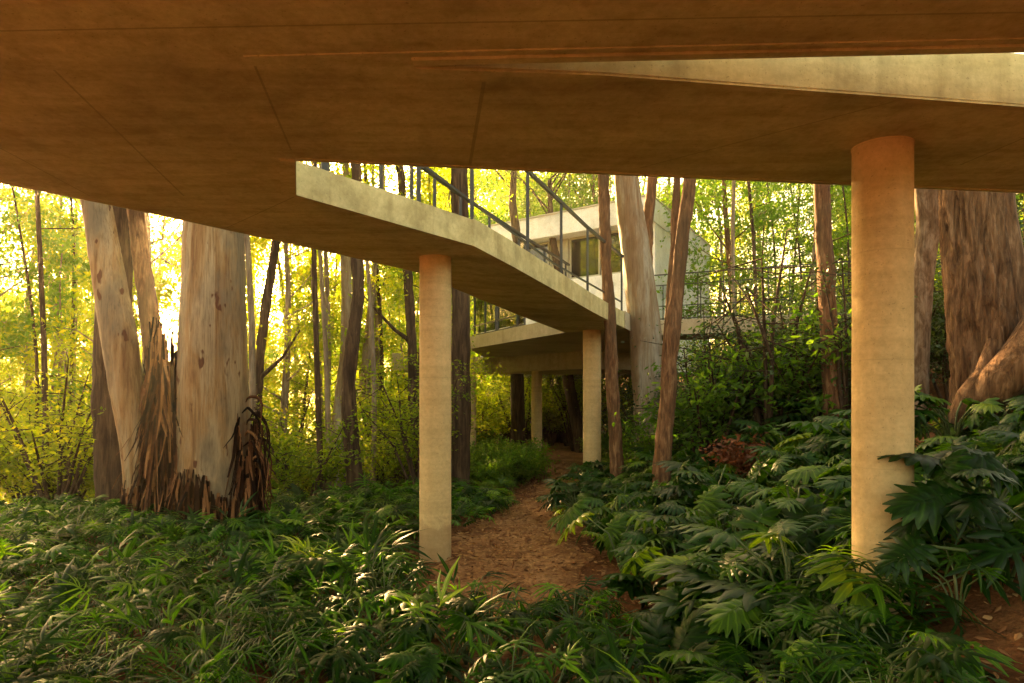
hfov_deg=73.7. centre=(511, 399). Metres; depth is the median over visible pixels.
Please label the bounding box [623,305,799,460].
dark shrub
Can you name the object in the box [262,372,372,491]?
bushy shrub
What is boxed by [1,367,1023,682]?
ground
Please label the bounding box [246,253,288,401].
forest tree
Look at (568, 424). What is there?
bushy shrub
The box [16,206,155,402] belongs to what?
forest tree
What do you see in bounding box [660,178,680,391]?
tree
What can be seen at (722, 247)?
forest tree
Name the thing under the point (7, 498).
bushy shrub
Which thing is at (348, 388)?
tree
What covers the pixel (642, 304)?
tree
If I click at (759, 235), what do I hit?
forest tree
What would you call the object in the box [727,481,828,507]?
philodendron
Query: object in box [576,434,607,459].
shrub
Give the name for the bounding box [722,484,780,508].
philodendron
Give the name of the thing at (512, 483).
cover
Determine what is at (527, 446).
shrub
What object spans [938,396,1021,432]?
philodendron
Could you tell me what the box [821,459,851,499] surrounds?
philodendron
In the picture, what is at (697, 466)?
philodendron
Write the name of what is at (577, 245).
window
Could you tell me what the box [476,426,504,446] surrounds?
shrub
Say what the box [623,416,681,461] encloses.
sapling
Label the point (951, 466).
philodendron
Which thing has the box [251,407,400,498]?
bushy shrub
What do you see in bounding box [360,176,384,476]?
tree
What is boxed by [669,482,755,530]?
philodendron
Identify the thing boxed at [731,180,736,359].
forest tree
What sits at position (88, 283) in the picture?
forest tree
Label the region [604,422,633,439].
shrub
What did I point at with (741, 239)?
forest tree
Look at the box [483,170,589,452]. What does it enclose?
tree
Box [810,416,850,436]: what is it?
philodendron
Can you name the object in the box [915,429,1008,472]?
philodendron
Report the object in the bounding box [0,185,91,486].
forest tree
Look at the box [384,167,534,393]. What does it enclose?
forest tree
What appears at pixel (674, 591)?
philodendron
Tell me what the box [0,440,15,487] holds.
bushy shrub
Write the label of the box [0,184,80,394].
forest tree
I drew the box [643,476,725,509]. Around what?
philodendron
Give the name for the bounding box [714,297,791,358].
bushy shrub
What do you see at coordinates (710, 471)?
philodendron
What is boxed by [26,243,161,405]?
forest tree
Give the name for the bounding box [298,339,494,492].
bushy shrub
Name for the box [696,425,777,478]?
red shrub
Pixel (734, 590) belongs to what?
philodendron
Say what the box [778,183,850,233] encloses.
forest tree
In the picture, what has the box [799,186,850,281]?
forest tree
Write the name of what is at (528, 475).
shrub
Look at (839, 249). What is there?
forest tree
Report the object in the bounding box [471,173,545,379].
forest tree
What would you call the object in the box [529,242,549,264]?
window
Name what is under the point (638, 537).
philodendron
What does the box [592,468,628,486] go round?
philodendron
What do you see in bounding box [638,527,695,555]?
philodendron
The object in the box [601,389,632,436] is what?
bushy shrub
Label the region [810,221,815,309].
forest tree
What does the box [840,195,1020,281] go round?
forest tree
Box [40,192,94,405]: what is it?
forest tree
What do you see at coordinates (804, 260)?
forest tree
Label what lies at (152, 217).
forest tree
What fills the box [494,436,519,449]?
shrub
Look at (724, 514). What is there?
philodendron
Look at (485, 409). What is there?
bushy shrub
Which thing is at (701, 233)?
forest tree
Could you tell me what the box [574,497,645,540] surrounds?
philodendron
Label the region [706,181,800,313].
forest tree
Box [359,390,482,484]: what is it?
bushy shrub
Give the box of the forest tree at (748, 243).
[713,181,804,313]
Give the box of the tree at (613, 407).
[598,174,623,479]
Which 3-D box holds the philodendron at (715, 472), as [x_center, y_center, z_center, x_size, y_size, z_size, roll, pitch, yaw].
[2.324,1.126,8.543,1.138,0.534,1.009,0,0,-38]
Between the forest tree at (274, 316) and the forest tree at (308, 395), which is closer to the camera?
the forest tree at (274, 316)
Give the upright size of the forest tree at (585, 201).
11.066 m
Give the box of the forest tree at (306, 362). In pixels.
[271,254,386,433]
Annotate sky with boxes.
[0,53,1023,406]
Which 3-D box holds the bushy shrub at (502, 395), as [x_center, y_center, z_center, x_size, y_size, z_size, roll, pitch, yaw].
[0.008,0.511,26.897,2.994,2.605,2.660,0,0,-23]
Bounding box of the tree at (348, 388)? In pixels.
[341,164,364,491]
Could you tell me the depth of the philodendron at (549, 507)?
10.53 m
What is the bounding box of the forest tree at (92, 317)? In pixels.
[40,214,175,353]
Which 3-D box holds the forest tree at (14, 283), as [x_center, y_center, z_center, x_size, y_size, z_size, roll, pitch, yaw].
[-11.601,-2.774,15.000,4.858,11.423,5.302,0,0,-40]
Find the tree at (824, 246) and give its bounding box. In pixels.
[813,184,839,423]
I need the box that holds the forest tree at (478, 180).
[396,168,516,419]
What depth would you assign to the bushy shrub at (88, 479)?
11.27 m
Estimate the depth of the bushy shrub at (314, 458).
15.45 m
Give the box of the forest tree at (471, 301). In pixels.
[468,201,496,383]
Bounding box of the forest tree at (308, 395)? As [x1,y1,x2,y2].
[290,338,314,436]
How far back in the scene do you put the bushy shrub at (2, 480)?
13.04 m
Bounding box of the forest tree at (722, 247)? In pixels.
[680,179,772,348]
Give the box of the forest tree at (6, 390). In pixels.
[0,279,23,499]
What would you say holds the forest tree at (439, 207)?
on the ground at (1009, 617)
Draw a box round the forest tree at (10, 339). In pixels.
[0,224,92,494]
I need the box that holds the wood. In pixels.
[14,183,834,431]
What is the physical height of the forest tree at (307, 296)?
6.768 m
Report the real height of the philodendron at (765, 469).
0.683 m
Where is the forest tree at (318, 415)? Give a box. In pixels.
[312,162,406,496]
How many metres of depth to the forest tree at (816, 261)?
23.92 m
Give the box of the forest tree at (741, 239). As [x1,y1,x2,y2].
[697,180,783,312]
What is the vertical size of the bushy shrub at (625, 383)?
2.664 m
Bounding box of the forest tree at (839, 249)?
[798,185,851,295]
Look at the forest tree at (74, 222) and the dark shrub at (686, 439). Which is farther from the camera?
the forest tree at (74, 222)
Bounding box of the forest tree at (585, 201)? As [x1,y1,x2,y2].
[529,184,597,383]
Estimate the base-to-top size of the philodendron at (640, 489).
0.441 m
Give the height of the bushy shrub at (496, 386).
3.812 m
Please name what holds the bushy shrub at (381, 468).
on the ground at (1009, 617)
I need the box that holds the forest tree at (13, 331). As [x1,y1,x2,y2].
[0,204,82,500]
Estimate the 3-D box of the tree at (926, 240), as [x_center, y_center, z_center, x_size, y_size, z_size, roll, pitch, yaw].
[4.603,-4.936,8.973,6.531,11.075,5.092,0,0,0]
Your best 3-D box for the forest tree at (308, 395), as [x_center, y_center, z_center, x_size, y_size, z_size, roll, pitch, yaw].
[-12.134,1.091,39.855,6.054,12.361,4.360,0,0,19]
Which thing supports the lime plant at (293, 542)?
on the ground at (1009, 617)
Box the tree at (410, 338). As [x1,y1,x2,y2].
[331,166,418,478]
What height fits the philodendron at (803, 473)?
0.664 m
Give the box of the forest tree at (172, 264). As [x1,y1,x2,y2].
[70,217,337,360]
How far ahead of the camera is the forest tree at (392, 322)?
18.45 m
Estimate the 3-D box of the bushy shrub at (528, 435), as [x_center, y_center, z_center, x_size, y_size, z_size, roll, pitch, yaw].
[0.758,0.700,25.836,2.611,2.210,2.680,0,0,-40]
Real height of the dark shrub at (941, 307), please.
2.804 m
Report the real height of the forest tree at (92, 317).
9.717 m
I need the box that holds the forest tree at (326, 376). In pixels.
[300,161,371,496]
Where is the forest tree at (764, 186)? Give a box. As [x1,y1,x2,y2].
[719,181,849,311]
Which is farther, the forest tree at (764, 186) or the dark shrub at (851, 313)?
the forest tree at (764, 186)
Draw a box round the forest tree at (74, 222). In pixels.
[0,192,136,404]
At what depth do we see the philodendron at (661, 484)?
8.34 m
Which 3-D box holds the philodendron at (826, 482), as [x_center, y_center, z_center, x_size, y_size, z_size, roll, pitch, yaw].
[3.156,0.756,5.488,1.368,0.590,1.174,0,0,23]
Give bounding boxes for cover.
[0,472,1023,682]
[334,442,764,515]
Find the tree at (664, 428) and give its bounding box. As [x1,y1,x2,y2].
[652,178,695,485]
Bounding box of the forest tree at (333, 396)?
[297,266,407,448]
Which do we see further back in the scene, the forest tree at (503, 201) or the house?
the forest tree at (503, 201)
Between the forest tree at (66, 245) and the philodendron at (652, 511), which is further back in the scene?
the forest tree at (66, 245)
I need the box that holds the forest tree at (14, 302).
[0,235,32,496]
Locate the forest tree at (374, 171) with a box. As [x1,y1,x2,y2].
[328,163,403,297]
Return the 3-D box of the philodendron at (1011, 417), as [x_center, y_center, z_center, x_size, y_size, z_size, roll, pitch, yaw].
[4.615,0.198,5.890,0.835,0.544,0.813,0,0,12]
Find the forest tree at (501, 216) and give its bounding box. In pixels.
[471,171,524,389]
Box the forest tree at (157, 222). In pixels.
[70,200,179,266]
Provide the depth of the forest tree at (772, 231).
24.22 m
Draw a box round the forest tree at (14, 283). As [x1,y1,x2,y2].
[0,184,89,477]
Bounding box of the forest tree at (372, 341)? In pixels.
[306,162,398,488]
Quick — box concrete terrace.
[392,240,630,374]
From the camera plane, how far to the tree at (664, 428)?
9.12 m
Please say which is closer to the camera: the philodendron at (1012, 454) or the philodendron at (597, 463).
the philodendron at (1012, 454)
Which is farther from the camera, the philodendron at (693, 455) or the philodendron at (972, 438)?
the philodendron at (693, 455)
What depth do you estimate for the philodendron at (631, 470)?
10.77 m
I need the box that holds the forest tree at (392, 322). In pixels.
[332,268,418,470]
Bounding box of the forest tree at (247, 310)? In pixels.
[177,276,272,361]
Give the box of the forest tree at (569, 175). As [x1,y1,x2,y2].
[516,172,623,386]
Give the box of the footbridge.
[654,254,941,340]
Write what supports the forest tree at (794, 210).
on the ground at (1009, 617)
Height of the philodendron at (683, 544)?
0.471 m
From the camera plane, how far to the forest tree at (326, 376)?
13.00 m
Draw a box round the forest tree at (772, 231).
[729,181,811,294]
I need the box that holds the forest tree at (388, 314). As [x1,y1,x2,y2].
[358,271,416,450]
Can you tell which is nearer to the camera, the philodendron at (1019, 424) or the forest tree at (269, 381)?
the philodendron at (1019, 424)
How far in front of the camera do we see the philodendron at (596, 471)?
11.65 m
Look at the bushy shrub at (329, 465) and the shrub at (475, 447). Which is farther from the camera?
the shrub at (475, 447)
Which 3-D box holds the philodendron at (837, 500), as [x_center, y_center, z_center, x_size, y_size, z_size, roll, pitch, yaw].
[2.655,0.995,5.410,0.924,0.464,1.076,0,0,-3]
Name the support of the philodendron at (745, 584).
on the ground at (1009, 617)
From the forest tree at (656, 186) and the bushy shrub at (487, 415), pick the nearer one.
the bushy shrub at (487, 415)
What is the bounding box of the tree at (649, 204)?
[644,177,657,264]
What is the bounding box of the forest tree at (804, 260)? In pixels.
[737,183,850,315]
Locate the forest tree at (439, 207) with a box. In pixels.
[397,167,488,308]
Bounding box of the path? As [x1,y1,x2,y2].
[386,442,645,682]
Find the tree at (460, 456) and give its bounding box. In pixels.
[450,168,470,483]
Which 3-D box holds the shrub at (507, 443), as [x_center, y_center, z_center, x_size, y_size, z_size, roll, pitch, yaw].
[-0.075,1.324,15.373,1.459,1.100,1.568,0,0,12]
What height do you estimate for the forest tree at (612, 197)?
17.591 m
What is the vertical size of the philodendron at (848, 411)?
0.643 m
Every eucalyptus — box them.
[80,199,149,540]
[115,208,182,542]
[154,221,281,543]
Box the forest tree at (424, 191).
[340,166,501,442]
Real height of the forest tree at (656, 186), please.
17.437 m
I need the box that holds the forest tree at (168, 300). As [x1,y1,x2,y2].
[154,222,180,330]
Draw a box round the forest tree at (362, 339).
[297,163,439,438]
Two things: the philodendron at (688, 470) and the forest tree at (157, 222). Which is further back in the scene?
the forest tree at (157, 222)
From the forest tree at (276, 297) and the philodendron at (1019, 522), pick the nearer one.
the philodendron at (1019, 522)
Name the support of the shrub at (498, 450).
on the ground at (1009, 617)
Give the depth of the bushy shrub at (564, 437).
23.92 m
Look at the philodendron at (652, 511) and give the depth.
6.98 m
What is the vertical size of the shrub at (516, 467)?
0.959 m
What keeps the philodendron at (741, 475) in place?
on the ground at (1009, 617)
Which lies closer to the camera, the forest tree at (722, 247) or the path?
the path
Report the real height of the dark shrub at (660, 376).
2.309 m
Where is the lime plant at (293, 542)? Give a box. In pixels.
[277,535,321,557]
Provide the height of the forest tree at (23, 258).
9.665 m
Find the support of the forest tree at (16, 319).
on the ground at (1009, 617)
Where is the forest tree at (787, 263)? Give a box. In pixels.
[770,219,812,312]
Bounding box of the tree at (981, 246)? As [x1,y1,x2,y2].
[938,189,1023,429]
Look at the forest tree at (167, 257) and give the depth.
16.21 m
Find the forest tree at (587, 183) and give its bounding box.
[545,173,612,207]
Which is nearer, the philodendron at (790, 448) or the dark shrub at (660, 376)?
the philodendron at (790, 448)
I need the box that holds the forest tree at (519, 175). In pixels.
[476,170,560,389]
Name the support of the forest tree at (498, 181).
on the ground at (1009, 617)
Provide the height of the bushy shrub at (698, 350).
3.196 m
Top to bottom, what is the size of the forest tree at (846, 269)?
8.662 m
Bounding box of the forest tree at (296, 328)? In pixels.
[247,247,365,441]
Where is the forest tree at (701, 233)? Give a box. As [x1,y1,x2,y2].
[664,191,724,385]
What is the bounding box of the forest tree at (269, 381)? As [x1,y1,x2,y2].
[159,221,305,412]
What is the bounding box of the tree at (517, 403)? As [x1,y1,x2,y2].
[475,170,525,444]
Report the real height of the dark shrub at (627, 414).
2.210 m
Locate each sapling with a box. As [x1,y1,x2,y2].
[607,419,681,468]
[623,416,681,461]
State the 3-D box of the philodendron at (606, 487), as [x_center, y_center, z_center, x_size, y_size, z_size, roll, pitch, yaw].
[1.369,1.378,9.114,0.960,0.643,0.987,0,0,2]
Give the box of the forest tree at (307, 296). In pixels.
[261,254,361,489]
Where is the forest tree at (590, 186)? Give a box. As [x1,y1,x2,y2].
[525,172,611,205]
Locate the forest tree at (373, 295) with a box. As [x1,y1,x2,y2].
[333,163,438,485]
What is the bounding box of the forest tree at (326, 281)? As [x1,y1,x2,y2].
[308,162,351,485]
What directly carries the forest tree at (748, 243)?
on the ground at (1009, 617)
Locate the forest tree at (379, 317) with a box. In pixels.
[308,162,418,483]
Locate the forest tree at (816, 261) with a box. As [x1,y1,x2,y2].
[803,186,842,304]
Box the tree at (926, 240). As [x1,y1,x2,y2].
[914,188,938,433]
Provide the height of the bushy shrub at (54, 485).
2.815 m
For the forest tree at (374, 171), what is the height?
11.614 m
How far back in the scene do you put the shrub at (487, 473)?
12.54 m
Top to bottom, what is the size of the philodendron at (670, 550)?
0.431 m
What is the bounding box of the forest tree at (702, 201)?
[655,179,849,345]
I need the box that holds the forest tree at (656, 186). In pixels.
[639,176,666,194]
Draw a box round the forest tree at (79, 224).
[7,194,86,395]
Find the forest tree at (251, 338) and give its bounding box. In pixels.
[244,234,255,425]
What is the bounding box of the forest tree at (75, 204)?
[1,195,85,449]
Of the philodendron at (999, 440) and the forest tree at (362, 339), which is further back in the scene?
the forest tree at (362, 339)
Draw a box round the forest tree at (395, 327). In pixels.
[356,264,418,378]
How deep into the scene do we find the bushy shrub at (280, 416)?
12.40 m
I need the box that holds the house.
[481,194,710,378]
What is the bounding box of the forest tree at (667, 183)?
[640,176,748,385]
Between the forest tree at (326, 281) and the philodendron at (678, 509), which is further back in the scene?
the forest tree at (326, 281)
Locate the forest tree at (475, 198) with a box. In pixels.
[408,169,509,430]
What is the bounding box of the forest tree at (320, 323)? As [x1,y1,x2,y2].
[277,254,374,447]
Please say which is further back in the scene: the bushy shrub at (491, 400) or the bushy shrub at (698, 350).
the bushy shrub at (491, 400)
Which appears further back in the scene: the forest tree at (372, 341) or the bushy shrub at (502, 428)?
the bushy shrub at (502, 428)
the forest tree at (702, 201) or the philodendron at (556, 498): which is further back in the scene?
the forest tree at (702, 201)
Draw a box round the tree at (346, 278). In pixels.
[331,163,351,492]
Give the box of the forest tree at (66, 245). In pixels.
[0,190,154,497]
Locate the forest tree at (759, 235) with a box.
[705,181,805,317]
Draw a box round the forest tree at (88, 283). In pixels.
[28,223,169,429]
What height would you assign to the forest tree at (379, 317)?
13.689 m
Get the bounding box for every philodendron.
[534,478,600,511]
[546,487,601,511]
[547,491,659,533]
[551,505,606,536]
[555,459,609,485]
[555,471,622,502]
[556,511,711,582]
[572,498,604,516]
[573,461,609,477]
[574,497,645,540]
[576,511,665,563]
[581,480,643,512]
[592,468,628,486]
[595,573,680,608]
[596,472,638,496]
[601,494,692,535]
[603,466,632,494]
[603,467,644,492]
[605,493,637,515]
[611,483,649,493]
[611,531,698,582]
[615,471,672,492]
[617,546,809,633]
[619,446,684,479]
[622,496,715,518]
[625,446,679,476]
[626,510,691,553]
[630,543,795,586]
[633,480,669,504]
[633,564,817,680]
[637,464,732,484]
[638,503,763,553]
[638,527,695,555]
[640,449,705,478]
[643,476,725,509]
[647,481,691,508]
[648,460,754,526]
[648,468,730,498]
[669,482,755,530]
[670,470,734,480]
[670,519,881,644]
[671,448,721,477]
[672,519,750,557]
[685,579,879,682]
[699,577,795,598]
[700,462,737,484]
[712,505,760,540]
[717,468,749,481]
[722,441,758,465]
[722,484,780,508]
[725,431,817,464]
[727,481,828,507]
[728,485,846,559]
[731,420,811,447]
[731,540,845,594]
[736,494,851,552]
[743,443,823,487]
[747,455,823,493]
[749,446,805,482]
[758,425,843,454]
[763,395,850,437]
[767,451,826,494]
[767,465,830,496]
[773,427,843,458]
[776,415,928,460]
[778,435,850,488]
[778,497,851,550]
[779,425,827,442]
[799,453,838,467]
[806,487,939,557]
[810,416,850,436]
[810,426,850,463]
[813,464,930,499]
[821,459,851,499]
[830,409,959,447]
[845,518,947,580]
[872,445,1023,601]
[877,448,1023,566]
[914,384,1003,441]
[914,416,1003,439]
[914,440,947,454]
[914,443,974,485]
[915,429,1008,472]
[916,477,987,491]
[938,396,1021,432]
[939,479,1022,543]
[963,437,1011,448]
[977,400,1020,424]
[978,396,1023,455]
[979,430,1023,469]
[987,429,1021,447]
[996,446,1023,469]
[1000,389,1023,419]
[1003,469,1023,528]
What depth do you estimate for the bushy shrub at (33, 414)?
13.79 m
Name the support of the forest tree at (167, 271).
on the ground at (1009, 617)
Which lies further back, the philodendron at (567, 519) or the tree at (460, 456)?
the tree at (460, 456)
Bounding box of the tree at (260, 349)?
[246,240,327,435]
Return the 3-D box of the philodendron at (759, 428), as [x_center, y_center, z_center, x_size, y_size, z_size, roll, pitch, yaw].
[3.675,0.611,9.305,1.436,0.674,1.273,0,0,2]
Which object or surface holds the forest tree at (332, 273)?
on the ground at (1009, 617)
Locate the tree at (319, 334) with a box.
[310,248,323,432]
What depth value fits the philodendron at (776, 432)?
8.91 m
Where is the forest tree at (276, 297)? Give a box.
[251,236,315,428]
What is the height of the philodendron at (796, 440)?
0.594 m
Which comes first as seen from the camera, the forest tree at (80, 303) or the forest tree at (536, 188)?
the forest tree at (80, 303)
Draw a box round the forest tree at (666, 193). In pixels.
[656,178,724,384]
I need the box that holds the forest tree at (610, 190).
[567,174,645,392]
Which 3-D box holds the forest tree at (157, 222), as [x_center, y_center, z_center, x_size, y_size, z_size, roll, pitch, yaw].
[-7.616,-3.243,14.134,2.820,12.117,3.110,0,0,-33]
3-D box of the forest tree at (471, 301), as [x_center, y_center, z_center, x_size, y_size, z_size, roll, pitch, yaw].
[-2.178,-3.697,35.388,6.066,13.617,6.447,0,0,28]
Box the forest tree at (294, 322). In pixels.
[250,235,362,489]
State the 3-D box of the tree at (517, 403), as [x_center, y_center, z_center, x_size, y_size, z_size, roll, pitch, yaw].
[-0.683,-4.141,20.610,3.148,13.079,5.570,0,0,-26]
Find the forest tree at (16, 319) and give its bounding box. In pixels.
[0,280,50,495]
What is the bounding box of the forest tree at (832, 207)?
[797,197,850,221]
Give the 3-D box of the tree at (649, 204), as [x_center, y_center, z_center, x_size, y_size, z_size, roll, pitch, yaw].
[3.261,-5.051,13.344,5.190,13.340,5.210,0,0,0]
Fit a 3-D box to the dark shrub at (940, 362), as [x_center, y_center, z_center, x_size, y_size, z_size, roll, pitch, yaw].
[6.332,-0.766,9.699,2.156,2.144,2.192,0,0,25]
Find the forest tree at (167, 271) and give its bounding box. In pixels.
[134,221,300,412]
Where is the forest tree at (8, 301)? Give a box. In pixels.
[0,246,47,393]
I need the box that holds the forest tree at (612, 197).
[562,175,644,207]
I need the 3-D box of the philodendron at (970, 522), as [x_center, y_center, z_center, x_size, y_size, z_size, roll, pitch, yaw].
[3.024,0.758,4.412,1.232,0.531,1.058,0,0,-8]
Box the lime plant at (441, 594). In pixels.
[392,557,488,638]
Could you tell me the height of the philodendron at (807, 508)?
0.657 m
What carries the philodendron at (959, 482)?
on the ground at (1009, 617)
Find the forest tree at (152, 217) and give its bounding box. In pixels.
[150,214,181,275]
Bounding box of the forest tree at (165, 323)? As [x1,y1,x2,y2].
[136,306,175,352]
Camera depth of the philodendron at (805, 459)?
7.09 m
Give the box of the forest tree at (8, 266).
[0,184,93,470]
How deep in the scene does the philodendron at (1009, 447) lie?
5.22 m
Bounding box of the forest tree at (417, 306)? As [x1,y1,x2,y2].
[381,166,444,338]
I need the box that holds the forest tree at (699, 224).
[690,215,719,273]
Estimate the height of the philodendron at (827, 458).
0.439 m
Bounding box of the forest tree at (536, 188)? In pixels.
[486,171,576,388]
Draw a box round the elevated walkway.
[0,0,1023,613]
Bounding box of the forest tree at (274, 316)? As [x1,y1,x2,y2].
[166,240,311,430]
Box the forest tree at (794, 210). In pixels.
[729,180,849,344]
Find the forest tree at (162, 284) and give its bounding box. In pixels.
[0,212,181,394]
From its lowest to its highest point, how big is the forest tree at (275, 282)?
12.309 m
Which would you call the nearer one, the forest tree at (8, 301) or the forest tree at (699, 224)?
the forest tree at (8, 301)
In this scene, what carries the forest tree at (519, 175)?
on the ground at (1009, 617)
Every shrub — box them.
[0,333,144,520]
[0,365,91,503]
[0,386,32,501]
[0,388,69,493]
[0,396,93,499]
[0,403,94,499]
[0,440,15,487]
[0,478,28,502]
[7,370,93,499]
[54,451,94,496]
[251,407,342,502]
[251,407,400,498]
[256,394,287,454]
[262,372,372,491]
[271,412,402,482]
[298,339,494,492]
[348,354,491,492]
[358,356,524,480]
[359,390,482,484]
[359,423,418,488]
[383,429,410,485]
[469,453,524,487]
[470,437,499,457]
[470,440,496,482]
[470,440,502,463]
[476,375,562,432]
[476,384,510,435]
[476,393,510,436]
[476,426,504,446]
[477,376,528,439]
[477,384,509,440]
[479,376,510,434]
[481,439,539,464]
[483,402,530,441]
[483,446,547,487]
[484,435,526,452]
[486,381,510,440]
[487,396,525,438]
[492,437,559,481]
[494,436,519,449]
[497,375,582,443]
[506,440,542,452]
[511,450,555,481]
[525,376,582,442]
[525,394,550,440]
[526,388,582,445]
[528,375,604,437]
[542,374,632,451]
[542,398,603,445]
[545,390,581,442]
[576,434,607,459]
[601,366,659,453]
[601,375,677,420]
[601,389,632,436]
[601,433,626,456]
[604,340,793,455]
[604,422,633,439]
[620,354,741,445]
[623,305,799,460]
[654,380,748,452]
[664,221,850,440]
[677,310,771,377]
[677,329,783,459]
[677,338,747,381]
[683,292,851,436]
[690,275,816,351]
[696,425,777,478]
[698,260,851,434]
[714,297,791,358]
[716,382,819,430]
[721,295,851,431]
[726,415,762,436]
[754,337,850,421]
[758,250,943,418]
[780,297,849,367]
[786,250,851,312]
[811,257,944,370]
[812,359,850,414]
[815,280,940,346]
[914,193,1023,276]
[929,285,949,408]
[933,281,944,336]
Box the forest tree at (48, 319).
[2,206,89,405]
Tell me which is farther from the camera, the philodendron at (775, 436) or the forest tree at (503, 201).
the forest tree at (503, 201)
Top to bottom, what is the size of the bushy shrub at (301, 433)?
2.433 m
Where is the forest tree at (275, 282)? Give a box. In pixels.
[253,165,338,430]
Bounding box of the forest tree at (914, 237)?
[835,209,941,297]
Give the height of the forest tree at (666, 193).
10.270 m
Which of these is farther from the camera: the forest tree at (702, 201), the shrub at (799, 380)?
the forest tree at (702, 201)
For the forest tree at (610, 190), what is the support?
on the ground at (1009, 617)
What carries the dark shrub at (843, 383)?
on the ground at (1009, 617)
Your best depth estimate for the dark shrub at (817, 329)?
12.68 m
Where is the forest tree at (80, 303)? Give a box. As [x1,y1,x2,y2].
[33,237,171,497]
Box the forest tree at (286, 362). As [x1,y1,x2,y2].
[248,236,388,496]
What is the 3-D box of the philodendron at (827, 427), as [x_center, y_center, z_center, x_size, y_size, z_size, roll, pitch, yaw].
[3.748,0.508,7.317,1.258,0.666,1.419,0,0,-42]
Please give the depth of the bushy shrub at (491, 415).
25.23 m
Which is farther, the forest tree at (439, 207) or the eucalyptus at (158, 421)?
the forest tree at (439, 207)
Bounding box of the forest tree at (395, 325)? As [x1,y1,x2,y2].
[334,190,417,394]
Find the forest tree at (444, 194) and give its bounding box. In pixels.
[377,167,510,398]
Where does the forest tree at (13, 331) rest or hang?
on the ground at (1009, 617)
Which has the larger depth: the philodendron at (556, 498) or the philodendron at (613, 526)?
the philodendron at (556, 498)
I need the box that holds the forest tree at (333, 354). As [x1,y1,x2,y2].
[297,260,382,427]
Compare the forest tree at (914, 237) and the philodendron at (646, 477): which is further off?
the forest tree at (914, 237)
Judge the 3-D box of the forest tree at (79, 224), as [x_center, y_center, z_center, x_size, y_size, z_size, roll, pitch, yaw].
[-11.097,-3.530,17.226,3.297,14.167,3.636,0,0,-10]
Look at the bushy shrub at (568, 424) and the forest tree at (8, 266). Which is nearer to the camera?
the forest tree at (8, 266)
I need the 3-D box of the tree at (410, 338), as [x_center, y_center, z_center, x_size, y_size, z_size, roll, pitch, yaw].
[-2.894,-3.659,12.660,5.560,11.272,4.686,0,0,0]
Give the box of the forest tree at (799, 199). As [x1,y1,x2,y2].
[736,183,850,303]
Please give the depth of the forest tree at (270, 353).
19.50 m
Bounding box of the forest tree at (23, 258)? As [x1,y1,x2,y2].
[0,183,91,503]
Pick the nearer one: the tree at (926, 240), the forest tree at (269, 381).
the tree at (926, 240)
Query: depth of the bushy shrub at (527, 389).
22.93 m
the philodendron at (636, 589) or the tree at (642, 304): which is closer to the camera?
the philodendron at (636, 589)
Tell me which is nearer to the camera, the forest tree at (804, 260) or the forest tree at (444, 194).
the forest tree at (444, 194)
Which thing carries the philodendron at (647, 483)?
on the ground at (1009, 617)
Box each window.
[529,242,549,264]
[550,239,568,277]
[570,233,600,278]
[601,230,620,274]
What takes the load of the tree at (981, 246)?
on the ground at (1009, 617)
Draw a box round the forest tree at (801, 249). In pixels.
[778,184,850,309]
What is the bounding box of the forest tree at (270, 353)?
[263,342,309,447]
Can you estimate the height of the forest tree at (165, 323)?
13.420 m
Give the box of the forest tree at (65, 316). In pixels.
[2,194,134,421]
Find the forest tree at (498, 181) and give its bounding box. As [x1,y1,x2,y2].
[406,170,522,354]
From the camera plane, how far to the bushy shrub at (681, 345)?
17.79 m
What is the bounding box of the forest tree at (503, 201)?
[469,171,565,381]
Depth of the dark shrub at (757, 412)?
10.22 m
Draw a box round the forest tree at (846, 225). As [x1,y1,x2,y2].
[796,184,850,292]
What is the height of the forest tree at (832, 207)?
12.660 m
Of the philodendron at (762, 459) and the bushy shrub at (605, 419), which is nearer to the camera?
the philodendron at (762, 459)
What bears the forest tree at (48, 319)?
on the ground at (1009, 617)
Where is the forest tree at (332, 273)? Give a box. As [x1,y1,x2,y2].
[300,164,386,355]
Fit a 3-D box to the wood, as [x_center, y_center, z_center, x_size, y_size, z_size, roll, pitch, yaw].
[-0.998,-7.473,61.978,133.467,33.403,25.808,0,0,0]
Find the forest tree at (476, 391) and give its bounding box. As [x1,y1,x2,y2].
[399,294,487,432]
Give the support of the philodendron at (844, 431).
on the ground at (1009, 617)
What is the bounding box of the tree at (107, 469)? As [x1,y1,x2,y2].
[90,206,132,504]
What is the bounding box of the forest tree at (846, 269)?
[811,241,940,303]
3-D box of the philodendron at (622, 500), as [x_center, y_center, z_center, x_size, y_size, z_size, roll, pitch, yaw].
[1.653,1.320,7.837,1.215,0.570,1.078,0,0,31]
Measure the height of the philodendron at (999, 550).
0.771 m
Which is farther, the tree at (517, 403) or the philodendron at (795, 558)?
the tree at (517, 403)
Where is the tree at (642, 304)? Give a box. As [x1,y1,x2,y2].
[614,175,661,460]
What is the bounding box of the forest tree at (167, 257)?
[75,198,181,313]
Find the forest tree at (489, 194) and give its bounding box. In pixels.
[414,169,525,387]
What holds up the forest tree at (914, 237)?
on the ground at (1009, 617)
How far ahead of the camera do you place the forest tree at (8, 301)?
34.46 m
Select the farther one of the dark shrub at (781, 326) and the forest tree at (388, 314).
the forest tree at (388, 314)
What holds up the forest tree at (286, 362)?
on the ground at (1009, 617)
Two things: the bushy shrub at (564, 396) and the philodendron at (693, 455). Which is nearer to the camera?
the philodendron at (693, 455)

